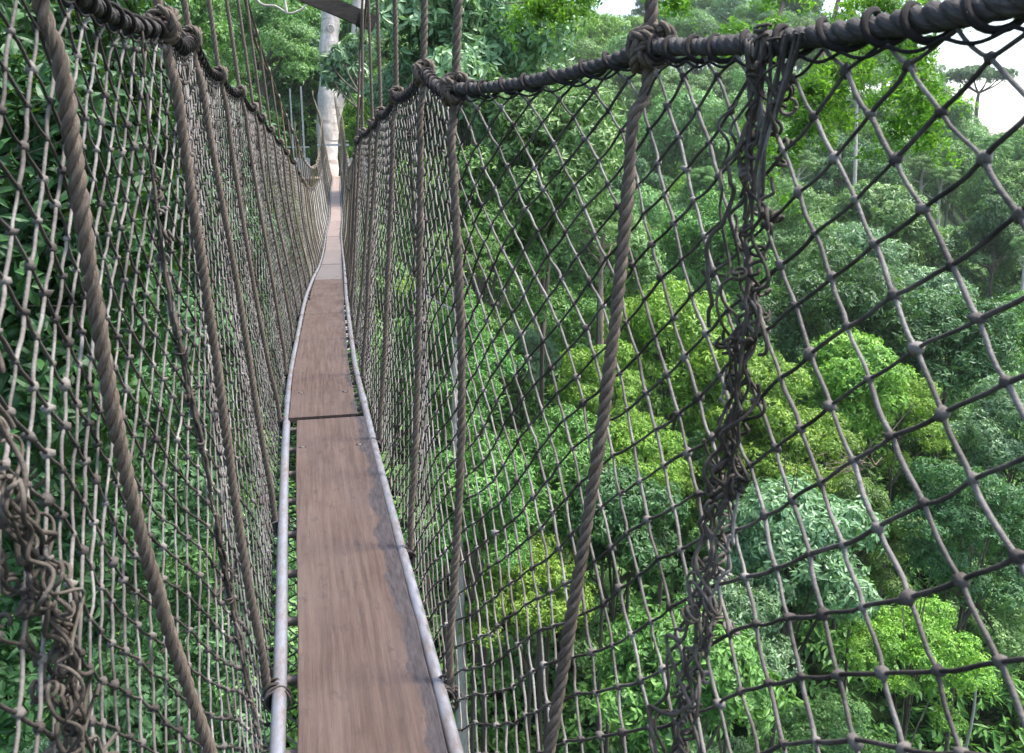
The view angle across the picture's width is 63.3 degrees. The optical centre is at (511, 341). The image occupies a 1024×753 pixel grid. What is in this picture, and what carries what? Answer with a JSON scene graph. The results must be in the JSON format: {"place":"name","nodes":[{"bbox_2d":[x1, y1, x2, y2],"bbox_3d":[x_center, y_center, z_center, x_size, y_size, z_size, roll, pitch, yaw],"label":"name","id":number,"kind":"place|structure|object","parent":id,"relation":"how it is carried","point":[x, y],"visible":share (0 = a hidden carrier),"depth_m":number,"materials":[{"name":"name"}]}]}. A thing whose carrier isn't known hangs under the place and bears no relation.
{"place":"outdoors","nodes":[
{"label":"outdoors","id":0,"kind":"place"},
{"bbox_2d":[0,0,1023,752],"bbox_3d":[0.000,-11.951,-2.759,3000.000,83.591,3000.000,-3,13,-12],"label":"ground","id":1,"kind":"structure","parent":0,"point":[992,716],"depth_m":40.55,"materials":[{"name":"green plant"}]},
{"bbox_2d":[0,0,232,752],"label":"broadleaf tree","id":2,"kind":"object","parent":1,"relation":"on","point":[10,659],"visible":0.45,"depth_m":7.29,"materials":[{"name":"green plant"}]},
{"bbox_2d":[0,363,296,752],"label":"broadleaf tree","id":3,"kind":"object","parent":1,"relation":"on","point":[156,530],"visible":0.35,"depth_m":11.35,"materials":[{"name":"green plant"}]},
{"bbox_2d":[0,0,304,429],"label":"broadleaf tree","id":4,"kind":"object","parent":1,"relation":"on","point":[190,325],"visible":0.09,"depth_m":17.05,"materials":[{"name":"green plant"}]},
{"bbox_2d":[101,435,245,752],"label":"tree","id":5,"kind":"object","parent":1,"relation":"on","point":[175,676],"visible":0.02,"depth_m":16.75,"materials":[{"name":"green plant"}]},
{"bbox_2d":[138,0,237,282],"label":"tree","id":6,"kind":"object","parent":1,"relation":"on","point":[200,18],"visible":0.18,"depth_m":40.95,"materials":[{"name":"green plant"}]},
{"bbox_2d":[129,286,288,714],"bbox_3d":[-8.152,10.994,24.385,5.328,25.877,4.540,4,14,17],"label":"tree","id":7,"kind":"object","parent":1,"relation":"on","point":[235,417],"visible":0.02,"depth_m":21.32,"materials":[{"name":"green plant"}]},
{"bbox_2d":[127,508,297,751],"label":"tree","id":8,"kind":"object","parent":1,"relation":"on","point":[194,584],"visible":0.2,"depth_m":14.34,"materials":[{"name":"green plant"}]},
{"bbox_2d":[157,403,279,510],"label":"tree","id":9,"kind":"object","parent":1,"relation":"on","point":[244,481],"visible":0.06,"depth_m":38.79,"materials":[{"name":"green plant"}]},
{"bbox_2d":[170,45,281,179],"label":"tree","id":10,"kind":"object","parent":1,"relation":"on","point":[242,69],"visible":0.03,"depth_m":47.08,"materials":[{"name":"green plant"}]},
{"bbox_2d":[206,0,320,255],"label":"tree","id":11,"kind":"object","parent":1,"relation":"on","point":[292,38],"visible":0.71,"depth_m":58.95,"materials":[{"name":"green plant"}]},
{"bbox_2d":[252,25,320,153],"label":"tree","id":12,"kind":"object","parent":1,"relation":"on","point":[286,82],"visible":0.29,"depth_m":68.91,"materials":[{"name":"green plant"}]},
{"bbox_2d":[235,0,342,140],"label":"tree","id":13,"kind":"object","parent":1,"relation":"on","point":[315,20],"visible":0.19,"depth_m":72.28,"materials":[{"name":"green plant"}]},
{"bbox_2d":[316,0,364,413],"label":"forked tree","id":14,"kind":"object","parent":1,"relation":"on","point":[330,27],"visible":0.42,"depth_m":49.70,"materials":[{"name":"white plant"}]},
{"bbox_2d":[287,86,367,181],"bbox_3d":[-10.675,-11.872,47.918,4.393,5.218,4.422,-3,13,-12],"label":"platform","id":15,"kind":"object","parent":14,"relation":"attached to","point":[308,159],"visible":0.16,"depth_m":46.15,"materials":[{"name":"grey wood"}]},
{"bbox_2d":[0,0,1023,752],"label":"rope bridge","id":16,"kind":"structure","parent":15,"relation":"attached to","point":[368,678],"depth_m":1.64,"materials":[{"name":"brown fabric"}]},
{"bbox_2d":[317,28,378,437],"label":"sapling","id":17,"kind":"object","parent":1,"relation":"on","point":[338,70],"visible":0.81,"depth_m":43.58,"materials":[{"name":"green plant"}]},
{"bbox_2d":[340,204,402,289],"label":"tree","id":18,"kind":"object","parent":1,"relation":"on","point":[378,265],"visible":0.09,"depth_m":56.35,"materials":[{"name":"green plant"}]},
{"bbox_2d":[366,31,417,77],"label":"tree","id":19,"kind":"object","parent":1,"relation":"on","point":[385,55],"visible":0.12,"depth_m":70.28,"materials":[{"name":"green plant"}]},
{"bbox_2d":[338,66,447,243],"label":"tree","id":20,"kind":"object","parent":1,"relation":"on","point":[351,125],"visible":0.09,"depth_m":65.45,"materials":[{"name":"green plant"}]},
{"bbox_2d":[360,47,478,631],"bbox_3d":[-3.642,1.937,36.857,5.018,34.037,4.815,0,13,-2],"label":"tree","id":21,"kind":"object","parent":1,"relation":"on","point":[387,74],"visible":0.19,"depth_m":32.94,"materials":[{"name":"green plant"}]},
{"bbox_2d":[355,285,527,679],"bbox_3d":[-2.241,9.891,28.041,5.253,25.007,4.930,-8,15,-32],"label":"tree","id":22,"kind":"object","parent":1,"relation":"on","point":[491,358],"visible":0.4,"depth_m":24.98,"materials":[{"name":"green plant"}]},
{"bbox_2d":[397,434,539,752],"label":"tree","id":23,"kind":"object","parent":1,"relation":"on","point":[486,506],"visible":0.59,"depth_m":23.12,"materials":[{"name":"green plant"}]},
{"bbox_2d":[423,226,513,752],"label":"slender tree","id":24,"kind":"object","parent":1,"relation":"on","point":[485,260],"visible":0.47,"depth_m":23.81,"materials":[{"name":"green plant"}]},
{"bbox_2d":[354,0,588,706],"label":"tree","id":25,"kind":"object","parent":1,"relation":"on","point":[488,54],"visible":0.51,"depth_m":30.50,"materials":[{"name":"green plant"}]},
{"bbox_2d":[378,97,574,752],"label":"tree","id":26,"kind":"object","parent":1,"relation":"on","point":[525,234],"visible":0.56,"depth_m":29.46,"materials":[{"name":"green plant"}]},
{"bbox_2d":[1,22,1023,752],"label":"undergrowth","id":27,"kind":"object","parent":1,"relation":"on","point":[903,490],"visible":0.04,"depth_m":39.36,"materials":[{"name":"green plant"}]},
{"bbox_2d":[485,326,562,432],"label":"tree","id":28,"kind":"object","parent":1,"relation":"on","point":[532,341],"visible":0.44,"depth_m":53.86,"materials":[{"name":"green plant"}]},
{"bbox_2d":[456,532,597,752],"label":"tree","id":29,"kind":"object","parent":1,"relation":"on","point":[556,579],"visible":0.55,"depth_m":25.17,"materials":[{"name":"green plant"}]},
{"bbox_2d":[459,77,628,752],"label":"tree","id":30,"kind":"object","parent":1,"relation":"on","point":[582,161],"visible":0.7,"depth_m":28.90,"materials":[{"name":"green plant"}]},
{"bbox_2d":[481,402,617,749],"bbox_3d":[1.286,12.345,31.623,5.365,20.673,6.296,-9,16,-35],"label":"tree","id":31,"kind":"object","parent":1,"relation":"on","point":[562,449],"visible":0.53,"depth_m":28.45,"materials":[{"name":"green plant"}]},
{"bbox_2d":[499,259,610,411],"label":"tree","id":32,"kind":"object","parent":1,"relation":"on","point":[574,331],"visible":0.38,"depth_m":62.24,"materials":[{"name":"green plant"}]},
{"bbox_2d":[497,0,618,52],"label":"tree","id":33,"kind":"object","parent":1,"relation":"on","point":[541,9],"visible":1,"depth_m":9.83,"materials":[{"name":"green plant"}]},
{"bbox_2d":[493,522,635,673],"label":"tree","id":34,"kind":"object","parent":1,"relation":"on","point":[594,621],"visible":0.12,"depth_m":39.19,"materials":[{"name":"green plant"}]},
{"bbox_2d":[541,34,606,80],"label":"tree","id":35,"kind":"object","parent":1,"relation":"on","point":[587,48],"visible":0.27,"depth_m":171.82,"materials":[{"name":"green plant"}]},
{"bbox_2d":[522,198,669,351],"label":"tree","id":36,"kind":"object","parent":1,"relation":"on","point":[575,275],"visible":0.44,"depth_m":53.11,"materials":[{"name":"green plant"}]},
{"bbox_2d":[564,12,632,59],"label":"tree","id":37,"kind":"object","parent":1,"relation":"on","point":[598,33],"visible":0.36,"depth_m":183.68,"materials":[{"name":"green plant"}]},
{"bbox_2d":[547,318,655,749],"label":"tree","id":38,"kind":"object","parent":1,"relation":"on","point":[589,381],"visible":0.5,"depth_m":32.01,"materials":[{"name":"green plant"}]},
{"bbox_2d":[569,199,644,345],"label":"slender tree","id":39,"kind":"object","parent":1,"relation":"on","point":[604,211],"visible":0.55,"depth_m":47.17,"materials":[{"name":"green plant"}]},
{"bbox_2d":[558,444,692,752],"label":"tree","id":40,"kind":"object","parent":1,"relation":"on","point":[656,498],"visible":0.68,"depth_m":26.93,"materials":[{"name":"green plant"}]},
{"bbox_2d":[584,51,666,123],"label":"tree","id":41,"kind":"object","parent":1,"relation":"on","point":[614,83],"visible":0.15,"depth_m":165.34,"materials":[{"name":"green plant"}]},
{"bbox_2d":[568,392,689,752],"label":"tree","id":42,"kind":"object","parent":1,"relation":"on","point":[648,447],"visible":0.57,"depth_m":30.34,"materials":[{"name":"green plant"}]},
{"bbox_2d":[580,267,686,409],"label":"tree","id":43,"kind":"object","parent":1,"relation":"on","point":[609,289],"visible":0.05,"depth_m":65.34,"materials":[{"name":"green plant"}]},
{"bbox_2d":[605,183,670,234],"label":"tree","id":44,"kind":"object","parent":1,"relation":"on","point":[653,215],"visible":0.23,"depth_m":94.43,"materials":[{"name":"green plant"}]},
{"bbox_2d":[609,149,676,197],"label":"tree","id":45,"kind":"object","parent":1,"relation":"on","point":[651,180],"visible":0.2,"depth_m":106.54,"materials":[{"name":"green plant"}]},
{"bbox_2d":[616,344,681,418],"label":"tree","id":46,"kind":"object","parent":1,"relation":"on","point":[654,403],"visible":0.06,"depth_m":50.94,"materials":[{"name":"green plant"}]},
{"bbox_2d":[615,113,687,183],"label":"tree","id":47,"kind":"object","parent":1,"relation":"on","point":[642,124],"visible":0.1,"depth_m":130.66,"materials":[{"name":"green plant"}]},
{"bbox_2d":[619,66,704,118],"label":"tree","id":48,"kind":"object","parent":1,"relation":"on","point":[670,79],"visible":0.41,"depth_m":148.24,"materials":[{"name":"green plant"}]},
{"bbox_2d":[640,0,697,31],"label":"overhanging branch","id":49,"kind":"object","parent":1,"relation":"on","point":[681,5],"visible":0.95,"depth_m":9.03,"materials":[{"name":"green plant"}]},
{"bbox_2d":[632,443,708,605],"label":"tree","id":50,"kind":"object","parent":1,"relation":"on","point":[685,480],"visible":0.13,"depth_m":42.15,"materials":[{"name":"green plant"}]},
{"bbox_2d":[601,274,757,611],"bbox_3d":[6.965,7.906,37.782,7.265,22.299,6.191,5,14,22],"label":"tree","id":51,"kind":"object","parent":1,"relation":"on","point":[688,322],"visible":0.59,"depth_m":34.48,"materials":[{"name":"green plant"}]},
{"bbox_2d":[591,591,789,752],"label":"tree","id":52,"kind":"object","parent":1,"relation":"on","point":[723,669],"visible":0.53,"depth_m":18.74,"materials":[{"name":"green plant"}]},
{"bbox_2d":[637,87,743,174],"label":"tree","id":53,"kind":"object","parent":1,"relation":"on","point":[682,110],"visible":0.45,"depth_m":120.15,"materials":[{"name":"green plant"}]},
{"bbox_2d":[666,7,719,70],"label":"tree","id":54,"kind":"object","parent":1,"relation":"on","point":[684,28],"visible":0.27,"depth_m":178.48,"materials":[{"name":"green plant"}]},
{"bbox_2d":[646,730,755,752],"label":"tree","id":55,"kind":"object","parent":1,"relation":"on","point":[714,747],"visible":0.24,"depth_m":31.47,"materials":[{"name":"green plant"}]},
{"bbox_2d":[676,17,744,93],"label":"tree","id":56,"kind":"object","parent":1,"relation":"on","point":[705,27],"visible":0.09,"depth_m":164.54,"materials":[{"name":"green plant"}]},
{"bbox_2d":[677,171,750,236],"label":"tree","id":57,"kind":"object","parent":1,"relation":"on","point":[705,185],"visible":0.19,"depth_m":99.70,"materials":[{"name":"green plant"}]},
{"bbox_2d":[646,186,783,314],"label":"tree","id":58,"kind":"object","parent":1,"relation":"on","point":[687,227],"visible":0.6,"depth_m":60.27,"materials":[{"name":"green plant"}]},
{"bbox_2d":[692,60,744,99],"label":"tree","id":59,"kind":"object","parent":1,"relation":"on","point":[708,79],"visible":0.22,"depth_m":152.64,"materials":[{"name":"green plant"}]},
{"bbox_2d":[701,0,753,57],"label":"tree","id":60,"kind":"object","parent":1,"relation":"on","point":[717,9],"visible":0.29,"depth_m":185.31,"materials":[{"name":"green plant"}]},
{"bbox_2d":[674,403,801,570],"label":"tree","id":61,"kind":"object","parent":1,"relation":"on","point":[698,442],"visible":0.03,"depth_m":43.05,"materials":[{"name":"green plant"}]},
{"bbox_2d":[674,564,805,752],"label":"tree","id":62,"kind":"object","parent":1,"relation":"on","point":[736,600],"visible":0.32,"depth_m":21.41,"materials":[{"name":"green plant"}]},
{"bbox_2d":[681,84,805,206],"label":"tree","id":63,"kind":"object","parent":1,"relation":"on","point":[720,143],"visible":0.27,"depth_m":112.07,"materials":[{"name":"green plant"}]},
{"bbox_2d":[682,492,805,600],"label":"tree","id":64,"kind":"object","parent":1,"relation":"on","point":[693,537],"visible":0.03,"depth_m":40.92,"materials":[{"name":"green plant"}]},
{"bbox_2d":[677,345,812,735],"bbox_3d":[9.632,9.691,35.528,5.159,20.124,6.054,-1,13,-6],"label":"tree","id":65,"kind":"object","parent":1,"relation":"on","point":[759,373],"visible":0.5,"depth_m":32.75,"materials":[{"name":"green plant"}]},
{"bbox_2d":[698,0,821,70],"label":"tree","id":66,"kind":"object","parent":1,"relation":"on","point":[732,28],"visible":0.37,"depth_m":8.88,"materials":[{"name":"green plant"}]},
{"bbox_2d":[724,0,798,31],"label":"tree","id":67,"kind":"object","parent":1,"relation":"on","point":[749,15],"visible":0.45,"depth_m":172.78,"materials":[{"name":"green plant"}]},
{"bbox_2d":[729,64,799,133],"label":"tree","id":68,"kind":"object","parent":1,"relation":"on","point":[734,74],"visible":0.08,"depth_m":134.43,"materials":[{"name":"green plant"}]},
{"bbox_2d":[697,393,866,750],"bbox_3d":[11.050,11.139,34.507,6.350,18.106,5.793,-10,16,-37],"label":"tree","id":69,"kind":"object","parent":1,"relation":"on","point":[821,435],"visible":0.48,"depth_m":31.69,"materials":[{"name":"green plant"}]},
{"bbox_2d":[724,174,843,306],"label":"tree","id":70,"kind":"object","parent":1,"relation":"on","point":[793,237],"visible":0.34,"depth_m":72.02,"materials":[{"name":"green plant"}]},
{"bbox_2d":[732,0,844,229],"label":"overhanging branch","id":71,"kind":"object","parent":1,"relation":"on","point":[771,152],"visible":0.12,"depth_m":9.42,"materials":[{"name":"green plant"}]},
{"bbox_2d":[760,0,829,19],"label":"tree","id":72,"kind":"object","parent":1,"relation":"on","point":[791,6],"visible":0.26,"depth_m":191.20,"materials":[{"name":"green plant"}]},
{"bbox_2d":[707,451,889,752],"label":"tree","id":73,"kind":"object","parent":1,"relation":"on","point":[835,584],"visible":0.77,"depth_m":22.62,"materials":[{"name":"green plant"}]},
{"bbox_2d":[755,190,850,284],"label":"tree","id":74,"kind":"object","parent":1,"relation":"on","point":[822,203],"visible":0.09,"depth_m":89.88,"materials":[{"name":"green plant"}]},
{"bbox_2d":[747,688,896,752],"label":"tree","id":75,"kind":"object","parent":1,"relation":"on","point":[832,725],"visible":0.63,"depth_m":28.68,"materials":[{"name":"green plant"}]},
{"bbox_2d":[738,0,916,173],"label":"overhanging branch","id":76,"kind":"object","parent":1,"relation":"on","point":[823,80],"visible":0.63,"depth_m":8.04,"materials":[{"name":"green plant"}]},
{"bbox_2d":[740,238,949,472],"bbox_3d":[17.729,3.571,46.742,10.655,18.558,9.080,2,13,10],"label":"tree","id":77,"kind":"object","parent":1,"relation":"on","point":[861,289],"visible":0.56,"depth_m":43.94,"materials":[{"name":"green plant"}]},
{"bbox_2d":[783,103,916,204],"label":"tree","id":78,"kind":"object","parent":1,"relation":"on","point":[864,133],"visible":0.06,"depth_m":124.78,"materials":[{"name":"green plant"}]},
{"bbox_2d":[786,327,918,656],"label":"tree","id":79,"kind":"object","parent":1,"relation":"on","point":[841,366],"visible":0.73,"depth_m":36.49,"materials":[{"name":"green plant"}]},
{"bbox_2d":[799,130,908,200],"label":"tree","id":80,"kind":"object","parent":1,"relation":"on","point":[826,180],"visible":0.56,"depth_m":110.79,"materials":[{"name":"green plant"}]},
{"bbox_2d":[809,220,908,275],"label":"tree","id":81,"kind":"object","parent":1,"relation":"on","point":[852,234],"visible":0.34,"depth_m":74.19,"materials":[{"name":"green plant"}]},
{"bbox_2d":[814,86,912,146],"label":"tree","id":82,"kind":"object","parent":1,"relation":"on","point":[862,94],"visible":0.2,"depth_m":132.72,"materials":[{"name":"green plant"}]},
{"bbox_2d":[830,452,925,717],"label":"tree","id":83,"kind":"object","parent":1,"relation":"on","point":[877,495],"visible":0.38,"depth_m":29.41,"materials":[{"name":"green plant"}]},
{"bbox_2d":[819,179,949,268],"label":"tree","id":84,"kind":"object","parent":1,"relation":"on","point":[888,208],"visible":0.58,"depth_m":82.15,"materials":[{"name":"green plant"}]},
{"bbox_2d":[843,377,960,616],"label":"tree","id":85,"kind":"object","parent":1,"relation":"on","point":[924,404],"visible":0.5,"depth_m":38.70,"materials":[{"name":"green plant"}]},
{"bbox_2d":[854,0,978,179],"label":"overhanging branch","id":86,"kind":"object","parent":1,"relation":"on","point":[923,107],"visible":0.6,"depth_m":8.67,"materials":[{"name":"green plant"}]},
{"bbox_2d":[840,568,1002,745],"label":"tree","id":87,"kind":"object","parent":1,"relation":"on","point":[901,633],"visible":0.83,"depth_m":21.28,"materials":[{"name":"green plant"}]},
{"bbox_2d":[905,154,942,200],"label":"slender tree","id":88,"kind":"object","parent":1,"relation":"on","point":[919,161],"visible":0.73,"depth_m":118.68,"materials":[{"name":"green plant"}]},
{"bbox_2d":[879,356,979,521],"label":"tree","id":89,"kind":"object","parent":1,"relation":"on","point":[954,416],"visible":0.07,"depth_m":47.54,"materials":[{"name":"green plant"}]},
{"bbox_2d":[897,263,981,302],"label":"tree","id":90,"kind":"object","parent":1,"relation":"on","point":[946,282],"visible":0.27,"depth_m":75.84,"materials":[{"name":"green plant"}]},
{"bbox_2d":[892,223,986,285],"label":"tree","id":91,"kind":"object","parent":1,"relation":"on","point":[926,261],"visible":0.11,"depth_m":85.90,"materials":[{"name":"green plant"}]},
{"bbox_2d":[923,165,960,226],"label":"slender tree","id":92,"kind":"object","parent":1,"relation":"on","point":[951,176],"visible":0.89,"depth_m":116.65,"materials":[{"name":"green plant"}]},
{"bbox_2d":[908,91,978,195],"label":"tree","id":93,"kind":"object","parent":1,"relation":"on","point":[957,123],"visible":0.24,"depth_m":151.84,"materials":[{"name":"green plant"}]},
{"bbox_2d":[879,450,1023,750],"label":"tree","id":94,"kind":"object","parent":1,"relation":"on","point":[999,497],"visible":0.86,"depth_m":25.68,"materials":[{"name":"green plant"}]},
{"bbox_2d":[899,138,1011,226],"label":"tree","id":95,"kind":"object","parent":1,"relation":"on","point":[961,149],"visible":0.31,"depth_m":128.03,"materials":[{"name":"green plant"}]},
{"bbox_2d":[892,288,1023,493],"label":"tree","id":96,"kind":"object","parent":1,"relation":"on","point":[967,369],"visible":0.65,"depth_m":41.74,"materials":[{"name":"green plant"}]},
{"bbox_2d":[922,193,1023,308],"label":"tree","id":97,"kind":"object","parent":1,"relation":"on","point":[988,219],"visible":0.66,"depth_m":79.22,"materials":[{"name":"green plant"}]},
{"bbox_2d":[929,556,1023,747],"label":"tree","id":98,"kind":"object","parent":1,"relation":"on","point":[1010,639],"visible":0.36,"depth_m":31.16,"materials":[{"name":"green plant"}]},
{"bbox_2d":[942,64,1018,121],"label":"umbrella tree","id":99,"kind":"object","parent":1,"relation":"on","point":[960,74],"visible":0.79,"depth_m":233.35,"materials":[{"name":"green plant"}]},
{"bbox_2d":[941,370,1023,722],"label":"tree","id":100,"kind":"object","parent":1,"relation":"on","point":[1003,410],"visible":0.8,"depth_m":33.42,"materials":[{"name":"green plant"}]},
{"bbox_2d":[954,159,1023,223],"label":"tree","id":101,"kind":"object","parent":1,"relation":"on","point":[1010,176],"visible":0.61,"depth_m":110.11,"materials":[{"name":"green plant"}]},
{"bbox_2d":[975,134,1013,195],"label":"slender tree","id":102,"kind":"object","parent":1,"relation":"on","point":[990,141],"visible":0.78,"depth_m":108.59,"materials":[{"name":"green plant"}]},
{"bbox_2d":[966,126,1023,215],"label":"tree","id":103,"kind":"object","parent":1,"relation":"on","point":[1018,150],"visible":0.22,"depth_m":132.11,"materials":[{"name":"green plant"}]},
{"bbox_2d":[968,290,1023,393],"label":"tree","id":104,"kind":"object","parent":1,"relation":"on","point":[1014,296],"visible":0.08,"depth_m":61.33,"materials":[{"name":"green plant"}]},
{"bbox_2d":[973,247,1022,304],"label":"tree","id":105,"kind":"object","parent":1,"relation":"on","point":[1013,277],"visible":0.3,"depth_m":89.03,"materials":[{"name":"green plant"}]},
{"bbox_2d":[567,0,1023,140],"label":"sky","id":106,"kind":"structure","parent":0,"point":[1001,106],"materials":[{"name":"white"}]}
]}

